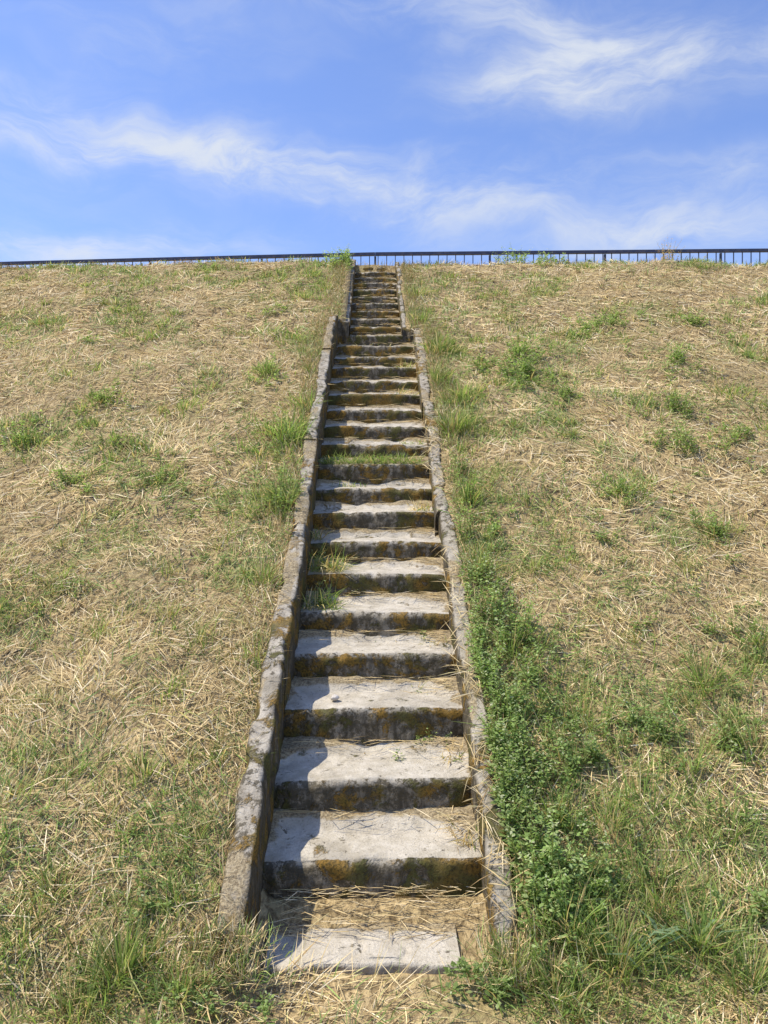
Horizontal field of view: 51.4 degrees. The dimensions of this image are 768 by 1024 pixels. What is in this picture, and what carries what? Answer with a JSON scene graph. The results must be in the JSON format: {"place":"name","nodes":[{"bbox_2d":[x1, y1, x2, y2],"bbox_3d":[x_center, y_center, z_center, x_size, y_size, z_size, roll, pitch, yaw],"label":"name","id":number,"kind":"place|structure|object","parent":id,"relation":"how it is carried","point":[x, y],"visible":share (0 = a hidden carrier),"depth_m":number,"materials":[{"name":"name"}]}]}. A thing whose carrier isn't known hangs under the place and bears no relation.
{"place":"outdoors","nodes":[
{"label":"outdoors","id":0,"kind":"place"},
{"bbox_2d":[0,256,767,1023],"bbox_3d":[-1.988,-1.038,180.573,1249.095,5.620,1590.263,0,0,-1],"label":"ground","id":1,"kind":"structure","parent":0,"point":[274,909],"depth_m":4.67,"materials":[{"name":"beige plant"}]},
{"bbox_2d":[0,403,84,453],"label":"leafy weed","id":2,"kind":"object","parent":1,"relation":"on","point":[21,437],"visible":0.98,"depth_m":6.37,"materials":[{"name":"green plant"}]},
{"bbox_2d":[2,571,92,615],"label":"leafy weed","id":3,"kind":"object","parent":1,"relation":"on","point":[75,592],"visible":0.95,"depth_m":4.44,"materials":[{"name":"green plant"}]},
{"bbox_2d":[39,458,104,495],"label":"leafy weed","id":4,"kind":"object","parent":1,"relation":"on","point":[87,488],"visible":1,"depth_m":5.62,"materials":[{"name":"green plant"}]},
{"bbox_2d":[56,330,102,345],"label":"leafy weed","id":5,"kind":"object","parent":1,"relation":"on","point":[87,337],"visible":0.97,"depth_m":8.47,"materials":[{"name":"green plant"}]},
{"bbox_2d":[84,377,130,415],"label":"leafy weed","id":6,"kind":"object","parent":1,"relation":"on","point":[106,391],"visible":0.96,"depth_m":7.00,"materials":[{"name":"green plant"}]},
{"bbox_2d":[87,426,159,454],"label":"leafy weed","id":7,"kind":"object","parent":1,"relation":"on","point":[117,438],"visible":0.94,"depth_m":6.14,"materials":[{"name":"green plant"}]},
{"bbox_2d":[117,866,181,924],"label":"leafy weed","id":8,"kind":"object","parent":1,"relation":"on","point":[150,904],"visible":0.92,"depth_m":2.78,"materials":[{"name":"green plant"}]},
{"bbox_2d":[131,448,216,492],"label":"leafy weed","id":9,"kind":"object","parent":1,"relation":"on","point":[148,472],"visible":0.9,"depth_m":5.66,"materials":[{"name":"green plant"}]},
{"bbox_2d":[151,971,234,1023],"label":"leafy weed","id":10,"kind":"object","parent":1,"relation":"on","point":[177,997],"visible":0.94,"depth_m":2.48,"materials":[{"name":"green plant"}]},
{"bbox_2d":[196,260,238,270],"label":"leafy weed","id":11,"kind":"object","parent":1,"relation":"on","point":[213,265],"visible":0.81,"depth_m":11.40,"materials":[{"name":"green plant"}]},
{"bbox_2d":[238,991,277,1023],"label":"leafy weed","id":12,"kind":"object","parent":1,"relation":"on","point":[265,1007],"visible":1,"depth_m":2.48,"materials":[{"name":"green plant"}]},
{"bbox_2d":[214,460,307,540],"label":"leafy weed","id":13,"kind":"object","parent":1,"relation":"on","point":[279,488],"visible":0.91,"depth_m":5.27,"materials":[{"name":"green plant"}]},
{"bbox_2d":[242,352,289,388],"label":"leafy weed","id":14,"kind":"object","parent":1,"relation":"on","point":[274,372],"visible":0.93,"depth_m":7.42,"materials":[{"name":"green plant"}]},
{"bbox_2d":[247,304,287,318],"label":"leafy weed","id":15,"kind":"object","parent":1,"relation":"on","point":[271,308],"visible":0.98,"depth_m":9.23,"materials":[{"name":"green plant"}]},
{"bbox_2d":[247,407,308,446],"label":"leafy weed","id":16,"kind":"object","parent":1,"relation":"on","point":[267,423],"visible":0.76,"depth_m":6.22,"materials":[{"name":"green plant"}]},
{"bbox_2d":[321,243,353,268],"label":"leafy weed","id":17,"kind":"object","parent":1,"relation":"on","point":[334,260],"visible":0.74,"depth_m":11.54,"materials":[{"name":"green plant"}]},
{"bbox_2d":[340,247,353,264],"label":"leafy weed","id":18,"kind":"object","parent":1,"relation":"on","point":[349,261],"visible":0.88,"depth_m":11.48,"materials":[{"name":"green plant"}]},
{"bbox_2d":[215,259,517,975],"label":"concrete staircase","id":19,"kind":"structure","parent":1,"relation":"on","point":[269,852],"depth_m":3.87,"materials":[{"name":"grey concrete"}]},
{"bbox_2d":[306,577,325,605],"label":"leafy weed","id":20,"kind":"object","parent":19,"relation":"on","point":[316,594],"visible":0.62,"depth_m":4.73,"materials":[{"name":"green plant"}]},
{"bbox_2d":[311,547,329,569],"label":"leafy weed","id":21,"kind":"object","parent":19,"relation":"on","point":[320,558],"visible":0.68,"depth_m":5.03,"materials":[{"name":"green plant"}]},
{"bbox_2d":[331,694,339,700],"bbox_3d":[-0.246,0.924,3.967,0.047,0.031,0.042,0,0,-45],"label":"stone","id":22,"kind":"object","parent":19,"relation":"on","point":[334,697],"visible":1,"depth_m":3.96,"materials":[{"name":"white stone"}]},
{"bbox_2d":[370,453,399,462],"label":"leafy weed","id":23,"kind":"object","parent":19,"relation":"on","point":[381,457],"visible":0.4,"depth_m":6.22,"materials":[{"name":"green plant"}]},
{"bbox_2d":[392,726,451,760],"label":"leafy weed","id":24,"kind":"object","parent":19,"relation":"on","point":[420,742],"visible":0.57,"depth_m":3.81,"materials":[{"name":"green plant"}]},
{"bbox_2d":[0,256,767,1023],"bbox_3d":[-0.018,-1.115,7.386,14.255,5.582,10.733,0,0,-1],"label":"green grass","id":25,"kind":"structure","parent":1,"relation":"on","point":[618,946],"depth_m":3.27,"materials":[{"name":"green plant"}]},
{"bbox_2d":[0,257,767,1023],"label":"weeds","id":26,"kind":"object","parent":1,"relation":"on","point":[632,815],"visible":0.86,"depth_m":4.36,"materials":[{"name":"green plant"}]},
{"bbox_2d":[0,248,767,266],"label":"guard railing","id":27,"kind":"object","parent":1,"relation":"on","point":[533,253],"visible":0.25,"depth_m":13.87,"materials":[{"name":"metal"}]},
{"bbox_2d":[444,440,470,483],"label":"leafy weed","id":28,"kind":"object","parent":1,"relation":"on","point":[462,463],"visible":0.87,"depth_m":5.91,"materials":[{"name":"green plant"}]},
{"bbox_2d":[453,461,497,508],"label":"leafy weed","id":29,"kind":"object","parent":1,"relation":"on","point":[474,483],"visible":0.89,"depth_m":5.51,"materials":[{"name":"green plant"}]},
{"bbox_2d":[444,494,516,553],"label":"leafy weed","id":30,"kind":"object","parent":1,"relation":"on","point":[470,530],"visible":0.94,"depth_m":5.10,"materials":[{"name":"green plant"}]},
{"bbox_2d":[456,527,507,601],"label":"leafy weed","id":31,"kind":"object","parent":1,"relation":"on","point":[481,573],"visible":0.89,"depth_m":4.64,"materials":[{"name":"green plant"}]},
{"bbox_2d":[466,967,519,1011],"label":"leafy weed","id":32,"kind":"object","parent":1,"relation":"on","point":[506,979],"visible":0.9,"depth_m":2.60,"materials":[{"name":"green plant"}]},
{"bbox_2d":[441,945,549,1001],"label":"leafy weed","id":33,"kind":"object","parent":1,"relation":"on","point":[466,968],"visible":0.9,"depth_m":2.65,"materials":[{"name":"green plant"}]},
{"bbox_2d":[457,560,536,650],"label":"leafy weed","id":34,"kind":"object","parent":1,"relation":"on","point":[493,604],"visible":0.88,"depth_m":4.31,"materials":[{"name":"green plant"}]},
{"bbox_2d":[463,608,537,700],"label":"leafy weed","id":35,"kind":"object","parent":1,"relation":"on","point":[481,667],"visible":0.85,"depth_m":3.95,"materials":[{"name":"green plant"}]},
{"bbox_2d":[468,687,536,781],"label":"leafy weed","id":36,"kind":"object","parent":1,"relation":"on","point":[493,745],"visible":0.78,"depth_m":3.47,"materials":[{"name":"green plant"}]},
{"bbox_2d":[462,340,558,389],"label":"leafy weed","id":37,"kind":"object","parent":1,"relation":"on","point":[524,365],"visible":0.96,"depth_m":7.75,"materials":[{"name":"green plant"}]},
{"bbox_2d":[462,586,560,676],"bbox_3d":[0.658,0.620,4.127,0.490,0.433,0.390,0,0,32],"label":"leafy weed","id":38,"kind":"object","parent":1,"relation":"on","point":[521,635],"visible":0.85,"depth_m":4.14,"materials":[{"name":"green plant"}]},
{"bbox_2d":[443,327,589,378],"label":"leafy weed","id":39,"kind":"object","parent":1,"relation":"on","point":[523,348],"visible":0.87,"depth_m":8.20,"materials":[{"name":"green plant"}]},
{"bbox_2d":[482,725,556,839],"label":"leafy weed","id":40,"kind":"object","parent":1,"relation":"on","point":[503,783],"visible":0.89,"depth_m":3.27,"materials":[{"name":"green plant"}]},
{"bbox_2d":[478,644,580,741],"bbox_3d":[0.665,0.847,3.752,0.453,0.418,0.464,0,0,-1],"label":"leafy weed","id":41,"kind":"object","parent":1,"relation":"on","point":[505,698],"visible":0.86,"depth_m":3.70,"materials":[{"name":"green plant"}]},
{"bbox_2d":[492,247,566,264],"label":"leafy weed","id":42,"kind":"object","parent":1,"relation":"on","point":[521,258],"visible":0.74,"depth_m":12.11,"materials":[{"name":"green plant"}]},
{"bbox_2d":[496,765,572,909],"bbox_3d":[0.579,1.243,3.101,0.281,0.396,0.488,0,0,-1],"label":"leafy weed","id":43,"kind":"object","parent":1,"relation":"on","point":[527,834],"visible":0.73,"depth_m":3.08,"materials":[{"name":"green plant"}]},
{"bbox_2d":[490,699,583,796],"bbox_3d":[0.683,1.003,3.475,0.448,0.359,0.479,0,0,-1],"label":"leafy weed","id":44,"kind":"object","parent":1,"relation":"on","point":[533,753],"visible":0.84,"depth_m":3.46,"materials":[{"name":"green plant"}]},
{"bbox_2d":[499,866,581,982],"bbox_3d":[0.541,1.427,2.786,0.298,0.287,0.345,0,0,14],"label":"leafy weed","id":45,"kind":"object","parent":1,"relation":"on","point":[521,906],"visible":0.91,"depth_m":2.79,"materials":[{"name":"green plant"}]},
{"bbox_2d":[512,626,569,727],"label":"leafy weed","id":46,"kind":"object","parent":1,"relation":"on","point":[540,695],"visible":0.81,"depth_m":3.83,"materials":[{"name":"green plant"}]},
{"bbox_2d":[508,754,595,842],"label":"leafy weed","id":47,"kind":"object","parent":1,"relation":"on","point":[563,812],"visible":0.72,"depth_m":3.19,"materials":[{"name":"green plant"}]},
{"bbox_2d":[522,372,600,409],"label":"leafy weed","id":48,"kind":"object","parent":1,"relation":"on","point":[568,392],"visible":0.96,"depth_m":7.24,"materials":[{"name":"green plant"}]},
{"bbox_2d":[528,248,595,270],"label":"leafy weed","id":49,"kind":"object","parent":1,"relation":"on","point":[552,259],"visible":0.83,"depth_m":11.91,"materials":[{"name":"green plant"}]},
{"bbox_2d":[520,808,610,924],"bbox_3d":[0.663,1.291,2.925,0.336,0.367,0.303,0,0,14],"label":"leafy weed","id":50,"kind":"object","parent":1,"relation":"on","point":[536,871],"visible":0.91,"depth_m":2.94,"materials":[{"name":"green plant"}]},
{"bbox_2d":[538,718,606,788],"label":"leafy weed","id":51,"kind":"object","parent":1,"relation":"on","point":[572,763],"visible":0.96,"depth_m":3.41,"materials":[{"name":"green plant"}]},
{"bbox_2d":[541,833,617,930],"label":"leafy weed","id":52,"kind":"object","parent":1,"relation":"on","point":[575,898],"visible":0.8,"depth_m":2.85,"materials":[{"name":"green plant"}]},
{"bbox_2d":[540,504,630,571],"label":"leafy weed","id":53,"kind":"object","parent":1,"relation":"on","point":[599,536],"visible":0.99,"depth_m":4.96,"materials":[{"name":"green plant"}]},
{"bbox_2d":[560,312,614,338],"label":"leafy weed","id":54,"kind":"object","parent":1,"relation":"on","point":[594,323],"visible":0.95,"depth_m":9.02,"materials":[{"name":"green plant"}]},
{"bbox_2d":[575,722,622,770],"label":"leafy weed","id":55,"kind":"object","parent":1,"relation":"on","point":[594,753],"visible":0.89,"depth_m":3.44,"materials":[{"name":"green plant"}]},
{"bbox_2d":[575,813,671,904],"bbox_3d":[0.873,1.309,3.024,0.322,0.242,0.306,0,0,-27],"label":"leafy weed","id":56,"kind":"object","parent":1,"relation":"on","point":[610,875],"visible":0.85,"depth_m":2.97,"materials":[{"name":"green plant"}]},
{"bbox_2d":[592,308,658,336],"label":"leafy weed","id":57,"kind":"object","parent":1,"relation":"on","point":[614,319],"visible":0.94,"depth_m":9.21,"materials":[{"name":"green plant"}]},
{"bbox_2d":[561,456,694,529],"bbox_3d":[1.743,-0.148,5.531,0.884,0.528,0.783,0,0,-1],"label":"leafy weed","id":58,"kind":"object","parent":1,"relation":"on","point":[620,486],"visible":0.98,"depth_m":5.54,"materials":[{"name":"green plant"}]},
{"bbox_2d":[614,689,671,750],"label":"leafy weed","id":59,"kind":"object","parent":1,"relation":"on","point":[643,720],"visible":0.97,"depth_m":3.60,"materials":[{"name":"green plant"}]},
{"bbox_2d":[619,578,683,644],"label":"leafy weed","id":60,"kind":"object","parent":1,"relation":"on","point":[644,621],"visible":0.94,"depth_m":4.28,"materials":[{"name":"green plant"}]},
{"bbox_2d":[624,339,708,406],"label":"leafy weed","id":61,"kind":"object","parent":1,"relation":"on","point":[678,353],"visible":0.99,"depth_m":7.76,"materials":[{"name":"green plant"}]},
{"bbox_2d":[641,374,705,432],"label":"leafy weed","id":62,"kind":"object","parent":1,"relation":"on","point":[688,410],"visible":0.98,"depth_m":6.81,"materials":[{"name":"green plant"}]},
{"bbox_2d":[645,694,707,773],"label":"leafy weed","id":63,"kind":"object","parent":1,"relation":"on","point":[660,724],"visible":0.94,"depth_m":3.52,"materials":[{"name":"green plant"}]},
{"bbox_2d":[652,238,704,260],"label":"dry bush","id":64,"kind":"object","parent":1,"relation":"on","point":[663,257],"visible":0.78,"depth_m":12.20,"materials":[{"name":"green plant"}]},
{"bbox_2d":[641,308,733,341],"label":"leafy weed","id":65,"kind":"object","parent":1,"relation":"on","point":[691,321],"visible":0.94,"depth_m":9.09,"materials":[{"name":"green plant"}]},
{"bbox_2d":[641,411,766,476],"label":"leafy weed","id":66,"kind":"object","parent":1,"relation":"on","point":[681,438],"visible":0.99,"depth_m":6.15,"materials":[{"name":"green plant"}]},
{"bbox_2d":[660,499,747,563],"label":"leafy weed","id":67,"kind":"object","parent":1,"relation":"on","point":[713,524],"visible":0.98,"depth_m":5.13,"materials":[{"name":"green plant"}]},
{"bbox_2d":[679,600,766,660],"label":"leafy weed","id":68,"kind":"object","parent":1,"relation":"on","point":[732,624],"visible":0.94,"depth_m":4.20,"materials":[{"name":"green plant"}]},
{"bbox_2d":[707,868,767,927],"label":"leafy weed","id":69,"kind":"object","parent":1,"relation":"on","point":[754,893],"visible":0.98,"depth_m":2.82,"materials":[{"name":"green plant"}]},
{"bbox_2d":[710,704,765,766],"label":"leafy weed","id":70,"kind":"object","parent":1,"relation":"on","point":[734,735],"visible":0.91,"depth_m":3.52,"materials":[{"name":"green plant"}]},
{"bbox_2d":[711,410,767,444],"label":"leafy weed","id":71,"kind":"object","parent":1,"relation":"on","point":[739,429],"visible":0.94,"depth_m":6.39,"materials":[{"name":"green plant"}]},
{"bbox_2d":[0,0,767,267],"label":"sky","id":72,"kind":"structure","parent":0,"point":[129,128],"materials":[{"name":"blue"}]}
]}

